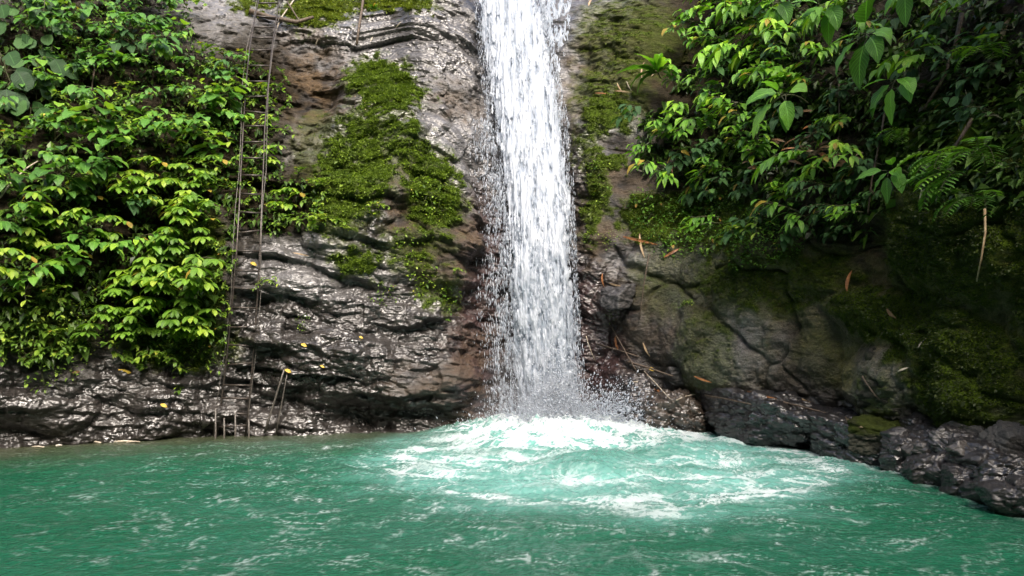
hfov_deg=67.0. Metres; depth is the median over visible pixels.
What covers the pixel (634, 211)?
moss
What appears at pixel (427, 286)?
creeper
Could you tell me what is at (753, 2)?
bright leaf plant
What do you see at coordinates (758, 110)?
bright leaf plant
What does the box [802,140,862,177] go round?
lance leaf plant
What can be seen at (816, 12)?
lance leaf plant
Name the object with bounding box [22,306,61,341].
creeper
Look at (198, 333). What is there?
drooping plant
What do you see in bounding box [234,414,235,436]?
stake
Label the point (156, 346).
creeper
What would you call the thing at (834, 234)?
shade plant
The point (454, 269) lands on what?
leaf shrub
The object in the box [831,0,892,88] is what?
leaf plant
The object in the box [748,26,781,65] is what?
bright leaf plant
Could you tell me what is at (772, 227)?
moss fern
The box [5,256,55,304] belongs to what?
creeper
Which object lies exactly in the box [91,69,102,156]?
root
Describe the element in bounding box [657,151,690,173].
shade plant
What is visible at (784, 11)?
leaf plant
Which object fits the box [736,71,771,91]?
bright leaf plant
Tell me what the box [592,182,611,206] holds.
creeper
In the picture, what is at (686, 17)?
bright leaf plant
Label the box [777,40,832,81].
lance leaf plant
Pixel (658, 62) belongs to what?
strap leaf plant
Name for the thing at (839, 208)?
bright leaf plant
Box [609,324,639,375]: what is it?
twig
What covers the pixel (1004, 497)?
boulder
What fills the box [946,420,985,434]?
boulder
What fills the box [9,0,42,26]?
round leaf vine
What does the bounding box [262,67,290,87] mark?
leaf shrub
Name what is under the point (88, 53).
broadleaf plant
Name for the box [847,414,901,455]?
boulder
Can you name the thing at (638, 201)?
moss fern
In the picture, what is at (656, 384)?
twig
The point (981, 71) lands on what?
shade plant
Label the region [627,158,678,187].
bright leaf plant
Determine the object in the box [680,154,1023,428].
moss
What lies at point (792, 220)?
bright leaf plant
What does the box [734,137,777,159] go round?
bright leaf plant
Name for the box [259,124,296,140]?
leaf shrub
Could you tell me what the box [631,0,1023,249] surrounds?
undergrowth
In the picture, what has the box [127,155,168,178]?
drooping plant
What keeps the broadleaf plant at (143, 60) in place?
on the cliff
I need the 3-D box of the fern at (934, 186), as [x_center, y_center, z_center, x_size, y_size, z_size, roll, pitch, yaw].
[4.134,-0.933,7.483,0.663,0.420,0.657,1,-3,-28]
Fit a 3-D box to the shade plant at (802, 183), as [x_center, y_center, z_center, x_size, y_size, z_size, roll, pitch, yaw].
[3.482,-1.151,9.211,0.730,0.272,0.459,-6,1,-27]
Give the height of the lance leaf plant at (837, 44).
0.498 m
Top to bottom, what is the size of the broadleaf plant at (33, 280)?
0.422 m
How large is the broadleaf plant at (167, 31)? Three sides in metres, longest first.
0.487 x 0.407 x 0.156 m
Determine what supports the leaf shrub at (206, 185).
on the cliff
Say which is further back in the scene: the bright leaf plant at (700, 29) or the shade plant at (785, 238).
the bright leaf plant at (700, 29)
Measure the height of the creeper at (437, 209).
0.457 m
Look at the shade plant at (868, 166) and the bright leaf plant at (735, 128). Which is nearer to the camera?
the shade plant at (868, 166)
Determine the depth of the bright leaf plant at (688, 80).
12.20 m
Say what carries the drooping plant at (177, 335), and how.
attached to the cliff
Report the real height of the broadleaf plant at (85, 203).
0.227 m
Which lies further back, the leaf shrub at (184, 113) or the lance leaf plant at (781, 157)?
the leaf shrub at (184, 113)
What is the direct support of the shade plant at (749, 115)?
on the cliff
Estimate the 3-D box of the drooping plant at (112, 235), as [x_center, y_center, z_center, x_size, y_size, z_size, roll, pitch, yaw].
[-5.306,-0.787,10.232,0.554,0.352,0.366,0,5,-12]
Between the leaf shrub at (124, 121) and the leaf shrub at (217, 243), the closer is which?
the leaf shrub at (217, 243)
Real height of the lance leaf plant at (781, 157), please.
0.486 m
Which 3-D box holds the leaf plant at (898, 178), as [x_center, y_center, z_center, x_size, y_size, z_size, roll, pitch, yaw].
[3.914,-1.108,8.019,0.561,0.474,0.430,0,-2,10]
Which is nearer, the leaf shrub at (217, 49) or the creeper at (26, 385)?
the creeper at (26, 385)
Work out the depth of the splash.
10.78 m
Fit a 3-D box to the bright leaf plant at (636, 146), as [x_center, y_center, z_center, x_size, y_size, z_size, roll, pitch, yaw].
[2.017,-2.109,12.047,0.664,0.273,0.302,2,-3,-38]
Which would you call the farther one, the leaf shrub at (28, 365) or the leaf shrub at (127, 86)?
the leaf shrub at (127, 86)
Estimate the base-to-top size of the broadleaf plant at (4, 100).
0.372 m
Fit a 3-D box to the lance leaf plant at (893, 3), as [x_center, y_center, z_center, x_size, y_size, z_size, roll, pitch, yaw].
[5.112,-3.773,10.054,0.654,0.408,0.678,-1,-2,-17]
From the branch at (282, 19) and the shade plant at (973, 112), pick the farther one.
the branch at (282, 19)
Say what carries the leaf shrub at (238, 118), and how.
on the cliff
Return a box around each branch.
[249,8,313,23]
[287,1,300,22]
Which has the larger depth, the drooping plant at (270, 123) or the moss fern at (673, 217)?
the drooping plant at (270, 123)
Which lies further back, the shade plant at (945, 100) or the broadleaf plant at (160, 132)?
the broadleaf plant at (160, 132)
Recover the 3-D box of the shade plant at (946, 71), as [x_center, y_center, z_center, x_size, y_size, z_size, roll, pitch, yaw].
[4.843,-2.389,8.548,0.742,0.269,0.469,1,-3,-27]
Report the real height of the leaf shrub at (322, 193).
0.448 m
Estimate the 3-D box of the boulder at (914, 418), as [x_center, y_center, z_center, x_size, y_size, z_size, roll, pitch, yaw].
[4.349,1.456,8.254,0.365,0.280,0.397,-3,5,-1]
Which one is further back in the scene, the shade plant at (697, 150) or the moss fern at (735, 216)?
the shade plant at (697, 150)
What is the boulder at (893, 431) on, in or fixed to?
on the boulder
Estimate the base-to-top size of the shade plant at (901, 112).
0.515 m
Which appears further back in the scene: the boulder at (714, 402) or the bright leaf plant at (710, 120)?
the bright leaf plant at (710, 120)
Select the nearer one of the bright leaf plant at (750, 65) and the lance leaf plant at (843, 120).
the lance leaf plant at (843, 120)
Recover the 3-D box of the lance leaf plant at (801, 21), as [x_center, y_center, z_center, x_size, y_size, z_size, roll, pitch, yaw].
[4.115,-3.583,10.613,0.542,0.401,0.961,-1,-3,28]
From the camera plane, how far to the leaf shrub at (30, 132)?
10.40 m
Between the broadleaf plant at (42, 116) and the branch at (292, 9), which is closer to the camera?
the broadleaf plant at (42, 116)
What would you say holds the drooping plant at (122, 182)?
attached to the cliff
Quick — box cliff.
[0,0,1023,448]
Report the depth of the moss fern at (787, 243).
9.65 m
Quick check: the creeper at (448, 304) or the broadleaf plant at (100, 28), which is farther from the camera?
the broadleaf plant at (100, 28)
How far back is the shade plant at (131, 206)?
10.33 m
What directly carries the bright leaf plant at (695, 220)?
on the cliff
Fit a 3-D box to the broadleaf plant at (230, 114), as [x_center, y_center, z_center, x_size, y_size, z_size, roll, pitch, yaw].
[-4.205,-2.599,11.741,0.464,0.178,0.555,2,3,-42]
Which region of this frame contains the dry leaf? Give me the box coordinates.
[788,160,802,164]
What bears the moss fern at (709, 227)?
attached to the cliff
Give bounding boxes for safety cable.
[213,0,280,436]
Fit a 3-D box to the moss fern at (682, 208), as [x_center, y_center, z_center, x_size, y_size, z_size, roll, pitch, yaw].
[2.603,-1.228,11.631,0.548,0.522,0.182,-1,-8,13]
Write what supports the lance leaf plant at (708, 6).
attached to the cliff
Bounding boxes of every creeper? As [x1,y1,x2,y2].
[1,308,44,353]
[4,209,238,371]
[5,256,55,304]
[17,344,61,394]
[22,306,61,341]
[40,339,87,382]
[41,269,72,294]
[52,264,99,302]
[57,300,96,334]
[73,326,98,360]
[78,284,121,327]
[97,312,125,343]
[115,335,151,370]
[116,315,161,350]
[149,325,192,364]
[194,336,232,374]
[370,283,399,305]
[394,222,426,257]
[405,254,437,289]
[410,173,446,213]
[413,272,452,306]
[424,200,450,222]
[432,288,461,321]
[580,230,598,249]
[585,158,609,184]
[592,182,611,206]
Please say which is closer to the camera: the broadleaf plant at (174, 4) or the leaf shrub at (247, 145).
the leaf shrub at (247, 145)
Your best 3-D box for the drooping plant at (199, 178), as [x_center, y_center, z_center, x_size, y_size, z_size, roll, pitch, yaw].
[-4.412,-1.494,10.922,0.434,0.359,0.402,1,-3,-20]
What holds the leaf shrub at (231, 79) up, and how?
on the cliff
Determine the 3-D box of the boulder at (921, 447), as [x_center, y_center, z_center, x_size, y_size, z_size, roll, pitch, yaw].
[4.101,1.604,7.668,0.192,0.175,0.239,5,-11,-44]
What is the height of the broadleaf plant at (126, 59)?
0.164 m
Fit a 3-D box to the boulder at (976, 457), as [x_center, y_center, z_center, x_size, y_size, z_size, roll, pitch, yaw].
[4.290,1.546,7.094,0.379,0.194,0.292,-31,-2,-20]
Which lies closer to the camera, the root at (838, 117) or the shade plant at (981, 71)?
the shade plant at (981, 71)
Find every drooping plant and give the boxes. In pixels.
[0,173,17,193]
[0,248,37,279]
[6,219,61,251]
[11,184,66,218]
[40,242,92,273]
[42,207,91,230]
[65,170,107,201]
[70,304,136,339]
[87,215,132,241]
[100,171,145,200]
[100,269,140,302]
[100,289,145,315]
[112,307,157,334]
[125,257,169,286]
[125,308,176,337]
[126,275,182,309]
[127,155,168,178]
[127,179,171,207]
[130,278,193,314]
[134,243,176,272]
[140,230,182,251]
[140,266,189,294]
[149,208,215,244]
[151,238,202,269]
[152,199,194,227]
[156,290,215,328]
[158,313,199,342]
[160,163,202,188]
[165,190,205,218]
[170,308,221,341]
[172,257,225,294]
[184,170,215,195]
[187,199,220,224]
[193,155,228,176]
[222,154,247,168]
[251,144,285,167]
[257,114,278,128]
[266,187,306,210]
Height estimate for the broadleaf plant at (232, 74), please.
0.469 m
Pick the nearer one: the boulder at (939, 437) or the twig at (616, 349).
the boulder at (939, 437)
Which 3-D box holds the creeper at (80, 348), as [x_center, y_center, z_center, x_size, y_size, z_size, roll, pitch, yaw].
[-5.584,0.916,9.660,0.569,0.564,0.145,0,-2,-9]
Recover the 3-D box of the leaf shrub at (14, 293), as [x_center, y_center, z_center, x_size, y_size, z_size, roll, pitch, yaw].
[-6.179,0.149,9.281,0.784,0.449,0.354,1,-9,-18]
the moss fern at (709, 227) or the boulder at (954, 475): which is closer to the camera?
the boulder at (954, 475)
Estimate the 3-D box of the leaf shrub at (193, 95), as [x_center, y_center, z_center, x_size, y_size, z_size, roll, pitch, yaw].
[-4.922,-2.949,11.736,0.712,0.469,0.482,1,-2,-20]
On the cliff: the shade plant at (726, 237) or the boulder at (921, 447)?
the shade plant at (726, 237)
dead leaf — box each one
[623,236,656,244]
[639,233,644,257]
[664,248,680,256]
[845,270,851,290]
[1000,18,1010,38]
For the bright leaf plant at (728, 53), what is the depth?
12.26 m
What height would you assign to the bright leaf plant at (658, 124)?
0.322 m
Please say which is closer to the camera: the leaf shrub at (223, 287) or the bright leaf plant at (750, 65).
the leaf shrub at (223, 287)
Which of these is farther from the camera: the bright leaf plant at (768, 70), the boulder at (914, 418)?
the bright leaf plant at (768, 70)
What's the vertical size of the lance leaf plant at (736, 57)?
0.666 m
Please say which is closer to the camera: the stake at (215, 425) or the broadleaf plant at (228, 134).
the stake at (215, 425)
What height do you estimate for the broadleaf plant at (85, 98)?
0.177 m
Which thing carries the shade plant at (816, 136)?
on the cliff
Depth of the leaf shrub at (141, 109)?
11.39 m
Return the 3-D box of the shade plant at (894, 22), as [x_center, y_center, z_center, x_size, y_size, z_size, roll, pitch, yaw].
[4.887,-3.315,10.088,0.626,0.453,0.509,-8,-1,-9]
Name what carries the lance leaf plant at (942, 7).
attached to the cliff
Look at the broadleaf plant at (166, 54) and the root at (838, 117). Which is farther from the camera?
the broadleaf plant at (166, 54)
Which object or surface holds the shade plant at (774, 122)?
on the cliff
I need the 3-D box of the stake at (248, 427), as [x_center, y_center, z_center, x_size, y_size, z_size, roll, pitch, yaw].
[-3.532,1.999,10.373,0.038,0.481,0.032,0,-2,0]
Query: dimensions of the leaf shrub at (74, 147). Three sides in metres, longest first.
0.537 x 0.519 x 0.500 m
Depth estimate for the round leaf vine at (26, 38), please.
11.57 m
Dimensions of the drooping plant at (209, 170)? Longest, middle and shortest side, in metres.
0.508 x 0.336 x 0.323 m
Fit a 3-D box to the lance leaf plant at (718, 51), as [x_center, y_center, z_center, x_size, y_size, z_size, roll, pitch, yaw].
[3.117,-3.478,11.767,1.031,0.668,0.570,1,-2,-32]
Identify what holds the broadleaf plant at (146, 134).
on the cliff
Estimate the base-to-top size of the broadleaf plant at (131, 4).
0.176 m
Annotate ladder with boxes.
[216,0,279,436]
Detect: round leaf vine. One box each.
[0,4,9,35]
[0,50,20,74]
[0,59,33,115]
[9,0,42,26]
[9,92,51,134]
[10,25,54,68]
[13,0,69,48]
[14,57,68,112]
[34,37,79,89]
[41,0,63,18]
[948,90,971,128]
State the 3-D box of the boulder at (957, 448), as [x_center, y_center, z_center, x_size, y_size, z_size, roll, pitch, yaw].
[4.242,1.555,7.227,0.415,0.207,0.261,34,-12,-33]
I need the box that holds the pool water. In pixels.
[0,412,1023,575]
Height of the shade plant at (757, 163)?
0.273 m
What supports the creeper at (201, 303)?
on the cliff
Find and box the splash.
[414,292,690,435]
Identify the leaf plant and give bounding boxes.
[367,3,379,11]
[616,53,678,92]
[623,143,653,160]
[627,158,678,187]
[644,116,687,141]
[660,100,688,122]
[661,59,680,89]
[662,22,703,48]
[669,117,701,141]
[670,9,707,27]
[676,170,708,204]
[680,56,719,85]
[680,214,721,234]
[682,0,738,18]
[683,0,723,12]
[685,21,728,49]
[690,80,723,111]
[692,40,742,73]
[692,89,746,120]
[693,154,731,176]
[696,102,716,134]
[704,1,759,27]
[715,5,739,31]
[717,25,754,66]
[719,106,772,134]
[720,120,750,148]
[728,17,800,72]
[728,45,789,84]
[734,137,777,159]
[735,0,765,28]
[735,25,765,71]
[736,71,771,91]
[738,57,758,91]
[739,125,778,166]
[746,81,807,138]
[747,73,794,115]
[748,0,800,21]
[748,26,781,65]
[749,199,804,233]
[751,150,823,183]
[753,0,794,36]
[754,0,777,31]
[756,4,805,35]
[757,61,783,100]
[761,178,801,205]
[770,71,813,101]
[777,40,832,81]
[781,156,831,194]
[789,11,829,29]
[791,3,842,38]
[792,0,848,44]
[801,0,860,33]
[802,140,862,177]
[812,113,860,146]
[814,21,895,65]
[823,203,862,221]
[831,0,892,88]
[856,157,910,203]
[858,0,932,26]
[862,62,919,124]
[868,28,942,82]
[887,0,897,10]
[929,0,995,20]
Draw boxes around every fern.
[624,187,654,221]
[630,207,662,230]
[648,192,675,216]
[648,226,673,252]
[655,203,685,228]
[658,228,693,259]
[668,193,701,221]
[671,219,702,250]
[681,198,717,231]
[694,221,721,256]
[705,184,731,212]
[705,203,725,228]
[710,221,737,249]
[726,205,750,238]
[726,236,751,271]
[735,213,774,252]
[745,199,777,227]
[746,227,787,266]
[760,216,780,240]
[770,226,804,257]
[875,127,909,144]
[894,151,954,185]
[897,170,967,210]
[930,187,1002,221]
[933,136,1007,175]
[946,33,1010,72]
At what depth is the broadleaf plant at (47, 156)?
10.14 m
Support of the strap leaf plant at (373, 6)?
on the moss at (396, 3)
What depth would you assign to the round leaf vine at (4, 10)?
11.48 m
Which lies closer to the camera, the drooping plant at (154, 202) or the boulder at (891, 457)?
the boulder at (891, 457)
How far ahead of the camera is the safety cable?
10.74 m
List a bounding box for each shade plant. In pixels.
[72,59,99,73]
[96,25,146,52]
[115,0,147,9]
[121,194,161,215]
[214,59,245,75]
[609,104,644,127]
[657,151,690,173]
[678,183,708,206]
[690,59,730,95]
[691,138,728,163]
[698,171,731,200]
[713,217,756,244]
[728,181,752,199]
[738,112,769,129]
[742,134,773,158]
[742,161,777,180]
[746,204,779,226]
[758,102,802,131]
[760,22,809,61]
[780,224,814,250]
[785,180,834,201]
[791,126,829,159]
[800,203,843,221]
[803,203,836,224]
[808,117,834,134]
[818,85,852,114]
[820,224,852,243]
[826,77,866,101]
[829,158,873,194]
[830,161,884,197]
[847,190,883,210]
[857,18,911,48]
[859,77,921,122]
[866,130,895,147]
[890,37,945,81]
[905,15,954,48]
[921,90,962,121]
[926,32,992,71]
[927,53,978,84]
[936,104,1000,136]
[949,59,1006,97]
[967,21,1014,51]
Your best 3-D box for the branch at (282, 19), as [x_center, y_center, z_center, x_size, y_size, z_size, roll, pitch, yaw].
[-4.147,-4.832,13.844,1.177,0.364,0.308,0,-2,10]
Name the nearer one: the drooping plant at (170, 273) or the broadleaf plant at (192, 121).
the drooping plant at (170, 273)
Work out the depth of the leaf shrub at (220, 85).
12.13 m
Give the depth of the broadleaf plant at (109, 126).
10.51 m
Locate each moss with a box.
[227,0,439,34]
[298,51,471,313]
[571,1,702,258]
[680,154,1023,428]
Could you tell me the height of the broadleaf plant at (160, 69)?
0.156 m
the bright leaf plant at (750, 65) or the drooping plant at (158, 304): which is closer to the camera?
the drooping plant at (158, 304)
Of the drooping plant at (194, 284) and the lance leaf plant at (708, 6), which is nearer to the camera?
the drooping plant at (194, 284)
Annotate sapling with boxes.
[355,0,363,45]
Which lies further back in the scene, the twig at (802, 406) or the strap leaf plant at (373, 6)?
the strap leaf plant at (373, 6)
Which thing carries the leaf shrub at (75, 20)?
on the cliff
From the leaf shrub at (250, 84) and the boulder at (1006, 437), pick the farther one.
the leaf shrub at (250, 84)
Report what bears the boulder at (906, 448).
on the boulder at (891, 457)
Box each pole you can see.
[264,370,284,432]
[275,373,287,434]
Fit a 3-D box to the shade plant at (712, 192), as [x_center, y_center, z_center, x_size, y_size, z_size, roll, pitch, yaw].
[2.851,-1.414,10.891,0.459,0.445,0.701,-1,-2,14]
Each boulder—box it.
[598,284,635,310]
[621,373,654,421]
[644,388,707,432]
[664,366,683,385]
[699,387,817,448]
[711,398,719,408]
[802,405,879,465]
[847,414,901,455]
[855,347,913,420]
[878,435,911,471]
[880,426,909,436]
[899,411,935,428]
[899,450,946,485]
[900,438,919,457]
[907,424,936,441]
[911,440,931,454]
[925,460,944,486]
[927,422,977,452]
[939,463,972,495]
[943,436,1004,469]
[944,440,968,456]
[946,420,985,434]
[953,438,988,466]
[959,478,985,504]
[972,453,1023,481]
[975,480,1023,516]
[976,420,1023,454]
[1005,474,1023,485]
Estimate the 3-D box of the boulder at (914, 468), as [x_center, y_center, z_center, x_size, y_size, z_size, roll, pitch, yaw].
[4.093,1.796,7.531,0.530,0.386,0.386,-19,-10,-1]
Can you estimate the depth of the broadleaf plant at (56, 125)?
10.52 m
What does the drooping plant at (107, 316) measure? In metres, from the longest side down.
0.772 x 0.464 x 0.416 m
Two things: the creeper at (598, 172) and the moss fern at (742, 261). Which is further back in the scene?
the creeper at (598, 172)
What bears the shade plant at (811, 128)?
on the cliff
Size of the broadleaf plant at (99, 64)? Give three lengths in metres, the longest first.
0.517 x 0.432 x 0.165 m
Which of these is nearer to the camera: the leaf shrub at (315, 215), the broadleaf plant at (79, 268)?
the broadleaf plant at (79, 268)
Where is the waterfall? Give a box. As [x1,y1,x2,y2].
[468,0,586,417]
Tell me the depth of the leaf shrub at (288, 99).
12.75 m
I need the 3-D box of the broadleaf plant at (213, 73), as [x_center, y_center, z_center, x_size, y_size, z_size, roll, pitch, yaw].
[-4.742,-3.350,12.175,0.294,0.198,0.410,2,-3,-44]
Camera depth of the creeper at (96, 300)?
10.10 m
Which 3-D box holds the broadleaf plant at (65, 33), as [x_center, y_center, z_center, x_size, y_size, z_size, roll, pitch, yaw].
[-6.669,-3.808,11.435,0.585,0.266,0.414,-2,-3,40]
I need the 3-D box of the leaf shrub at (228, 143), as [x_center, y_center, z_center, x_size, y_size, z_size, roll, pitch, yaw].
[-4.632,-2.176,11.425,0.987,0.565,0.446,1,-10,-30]
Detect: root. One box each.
[0,161,37,197]
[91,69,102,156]
[833,84,839,169]
[867,93,887,212]
[922,12,963,111]
[934,118,972,173]
[976,208,986,281]
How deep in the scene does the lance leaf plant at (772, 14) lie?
11.54 m
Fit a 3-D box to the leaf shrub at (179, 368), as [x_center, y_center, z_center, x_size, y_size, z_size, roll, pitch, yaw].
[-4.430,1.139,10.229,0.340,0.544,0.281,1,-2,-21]
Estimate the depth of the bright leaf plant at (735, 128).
10.97 m
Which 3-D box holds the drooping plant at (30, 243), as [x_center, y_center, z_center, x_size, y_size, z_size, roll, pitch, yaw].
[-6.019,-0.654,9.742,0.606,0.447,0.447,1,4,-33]
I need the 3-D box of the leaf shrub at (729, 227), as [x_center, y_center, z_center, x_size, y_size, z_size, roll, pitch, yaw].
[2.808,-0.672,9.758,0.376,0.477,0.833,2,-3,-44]
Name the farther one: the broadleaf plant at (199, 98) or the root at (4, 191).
the broadleaf plant at (199, 98)
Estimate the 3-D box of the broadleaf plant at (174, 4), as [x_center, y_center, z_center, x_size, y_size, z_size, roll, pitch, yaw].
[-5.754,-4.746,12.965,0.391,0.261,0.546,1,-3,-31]
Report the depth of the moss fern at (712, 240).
10.75 m
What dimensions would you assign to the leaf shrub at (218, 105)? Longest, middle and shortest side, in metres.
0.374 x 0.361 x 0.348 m
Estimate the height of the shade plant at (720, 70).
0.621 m
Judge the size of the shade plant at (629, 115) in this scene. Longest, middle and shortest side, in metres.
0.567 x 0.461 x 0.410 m
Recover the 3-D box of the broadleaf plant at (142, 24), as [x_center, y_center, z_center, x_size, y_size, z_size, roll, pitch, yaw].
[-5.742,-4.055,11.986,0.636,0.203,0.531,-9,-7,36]
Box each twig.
[597,343,638,356]
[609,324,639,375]
[627,361,672,376]
[639,254,649,319]
[644,371,669,398]
[704,395,750,404]
[774,399,826,412]
[861,376,879,399]
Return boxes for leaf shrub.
[0,120,23,165]
[0,128,38,168]
[0,285,31,306]
[0,325,14,365]
[0,339,42,367]
[11,14,68,31]
[15,122,49,134]
[31,284,71,320]
[36,327,71,359]
[51,89,77,125]
[57,0,90,44]
[58,1,88,44]
[59,36,92,51]
[68,118,108,155]
[82,116,99,132]
[93,85,122,105]
[94,87,120,99]
[95,0,110,15]
[100,335,145,362]
[111,81,138,107]
[112,109,139,156]
[115,170,184,204]
[117,110,135,143]
[126,108,161,118]
[131,349,177,370]
[152,36,178,81]
[154,136,183,154]
[163,0,206,9]
[163,127,233,152]
[165,75,211,108]
[165,354,188,393]
[166,157,188,179]
[171,112,204,126]
[178,157,218,174]
[184,132,222,147]
[188,40,216,68]
[193,173,209,197]
[195,63,222,74]
[196,241,218,253]
[199,104,219,126]
[206,300,233,317]
[207,82,233,92]
[208,177,242,191]
[209,47,234,58]
[210,57,240,108]
[210,324,229,344]
[214,278,228,302]
[216,131,250,151]
[217,250,238,272]
[218,113,256,128]
[218,181,258,204]
[233,65,258,107]
[236,49,254,70]
[236,167,261,180]
[249,82,275,108]
[252,276,279,290]
[254,86,292,109]
[256,175,289,194]
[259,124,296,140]
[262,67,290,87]
[262,202,284,225]
[265,212,310,237]
[288,166,305,185]
[293,208,325,229]
[299,177,329,207]
[307,211,345,232]
[365,201,389,212]
[452,267,465,273]
[703,217,761,253]
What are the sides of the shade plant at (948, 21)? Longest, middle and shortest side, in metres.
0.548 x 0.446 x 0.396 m
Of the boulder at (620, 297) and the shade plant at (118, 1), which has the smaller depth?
the boulder at (620, 297)
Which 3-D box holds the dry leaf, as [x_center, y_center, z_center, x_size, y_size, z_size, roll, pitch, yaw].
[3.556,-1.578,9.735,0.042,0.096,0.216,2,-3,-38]
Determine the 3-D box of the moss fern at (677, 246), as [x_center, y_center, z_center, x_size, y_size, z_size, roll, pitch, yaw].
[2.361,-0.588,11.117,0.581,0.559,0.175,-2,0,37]
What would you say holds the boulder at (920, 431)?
on the boulder at (891, 457)
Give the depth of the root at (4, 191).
9.92 m
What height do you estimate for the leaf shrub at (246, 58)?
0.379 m
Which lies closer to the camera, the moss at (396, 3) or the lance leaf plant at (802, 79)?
the lance leaf plant at (802, 79)
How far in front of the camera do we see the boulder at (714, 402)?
10.23 m
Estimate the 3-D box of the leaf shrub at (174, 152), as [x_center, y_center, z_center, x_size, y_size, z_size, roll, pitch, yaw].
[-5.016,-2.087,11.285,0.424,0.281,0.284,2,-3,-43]
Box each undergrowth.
[0,0,319,370]
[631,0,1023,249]
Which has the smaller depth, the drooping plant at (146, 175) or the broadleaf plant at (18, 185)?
the broadleaf plant at (18, 185)
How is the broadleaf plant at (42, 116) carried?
on the cliff
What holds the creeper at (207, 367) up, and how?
attached to the cliff
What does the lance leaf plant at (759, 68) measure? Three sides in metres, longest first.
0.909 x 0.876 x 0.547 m
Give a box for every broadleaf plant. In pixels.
[0,81,26,92]
[0,95,18,111]
[0,158,32,194]
[0,201,45,234]
[0,263,63,296]
[11,58,61,92]
[13,14,48,31]
[20,46,97,70]
[21,105,66,125]
[22,0,114,25]
[23,0,71,6]
[29,144,91,190]
[32,0,51,6]
[33,101,75,133]
[34,181,93,203]
[36,72,63,87]
[38,46,66,66]
[38,151,78,164]
[43,244,91,276]
[45,120,85,139]
[46,19,82,39]
[57,86,121,132]
[61,84,104,104]
[62,214,109,246]
[64,64,89,78]
[66,194,96,208]
[68,137,132,180]
[75,38,103,59]
[79,96,103,108]
[83,105,142,141]
[85,24,123,46]
[85,238,127,252]
[86,15,134,32]
[86,56,118,71]
[86,128,136,154]
[87,157,115,170]
[91,40,122,67]
[93,160,122,175]
[94,13,127,37]
[103,232,177,260]
[105,1,127,11]
[108,10,144,28]
[113,53,142,70]
[114,106,167,133]
[117,12,145,27]
[119,86,159,105]
[121,53,150,71]
[123,0,142,11]
[124,129,149,140]
[126,14,165,34]
[138,34,179,56]
[138,115,184,137]
[139,20,178,35]
[145,15,172,28]
[145,112,176,137]
[148,42,182,58]
[154,8,190,36]
[155,65,183,80]
[157,0,182,10]
[157,82,195,97]
[162,29,187,39]
[167,84,194,98]
[173,55,196,67]
[173,114,213,133]
[176,119,200,140]
[183,129,228,160]
[193,101,224,125]
[196,84,224,105]
[201,75,248,112]
[202,68,224,80]
[213,69,250,99]
[221,109,253,121]
[221,119,246,139]
[224,51,248,64]
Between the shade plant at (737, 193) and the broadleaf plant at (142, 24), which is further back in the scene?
the broadleaf plant at (142, 24)
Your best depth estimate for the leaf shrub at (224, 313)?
10.35 m
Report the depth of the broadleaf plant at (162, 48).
11.62 m
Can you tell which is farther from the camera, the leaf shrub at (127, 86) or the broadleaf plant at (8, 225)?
the leaf shrub at (127, 86)
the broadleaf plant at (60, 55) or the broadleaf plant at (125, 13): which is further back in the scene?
the broadleaf plant at (125, 13)
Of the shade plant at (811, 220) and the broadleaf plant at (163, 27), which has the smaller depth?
the shade plant at (811, 220)
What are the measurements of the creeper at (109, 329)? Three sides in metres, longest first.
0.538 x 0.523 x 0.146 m
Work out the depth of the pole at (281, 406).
10.43 m
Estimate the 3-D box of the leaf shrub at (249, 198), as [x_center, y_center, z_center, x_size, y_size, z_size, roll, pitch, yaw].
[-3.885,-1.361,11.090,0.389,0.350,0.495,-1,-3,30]
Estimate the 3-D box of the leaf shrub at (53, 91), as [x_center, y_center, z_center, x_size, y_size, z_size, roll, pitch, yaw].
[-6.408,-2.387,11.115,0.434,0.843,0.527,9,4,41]
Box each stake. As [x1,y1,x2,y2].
[214,408,216,437]
[223,418,224,437]
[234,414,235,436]
[248,419,249,436]
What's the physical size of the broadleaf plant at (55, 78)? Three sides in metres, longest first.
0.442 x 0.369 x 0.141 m
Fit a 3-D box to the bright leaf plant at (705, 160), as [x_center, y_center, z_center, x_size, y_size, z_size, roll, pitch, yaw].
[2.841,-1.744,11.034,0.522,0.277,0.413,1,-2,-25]
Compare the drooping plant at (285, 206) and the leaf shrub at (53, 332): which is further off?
the drooping plant at (285, 206)
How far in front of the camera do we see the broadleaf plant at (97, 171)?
10.10 m
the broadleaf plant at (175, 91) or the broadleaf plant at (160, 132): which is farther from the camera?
the broadleaf plant at (175, 91)
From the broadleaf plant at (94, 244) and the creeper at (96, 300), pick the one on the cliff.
the broadleaf plant at (94, 244)
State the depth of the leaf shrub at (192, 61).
12.39 m
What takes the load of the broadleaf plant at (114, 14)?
on the cliff
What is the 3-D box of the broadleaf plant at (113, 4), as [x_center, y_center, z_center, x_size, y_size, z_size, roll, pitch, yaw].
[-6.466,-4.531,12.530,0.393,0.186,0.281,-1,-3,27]
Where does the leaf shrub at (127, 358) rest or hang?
on the cliff
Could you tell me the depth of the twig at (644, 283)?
11.11 m
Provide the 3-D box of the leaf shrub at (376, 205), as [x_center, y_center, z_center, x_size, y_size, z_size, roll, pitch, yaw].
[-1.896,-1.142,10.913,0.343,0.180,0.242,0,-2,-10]
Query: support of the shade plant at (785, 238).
on the cliff
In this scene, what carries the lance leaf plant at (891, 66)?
attached to the cliff
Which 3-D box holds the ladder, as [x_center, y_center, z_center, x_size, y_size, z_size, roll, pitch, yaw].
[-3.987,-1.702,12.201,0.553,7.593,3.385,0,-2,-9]
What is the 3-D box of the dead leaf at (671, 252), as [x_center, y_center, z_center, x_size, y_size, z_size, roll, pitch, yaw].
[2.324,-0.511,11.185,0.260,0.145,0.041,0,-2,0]

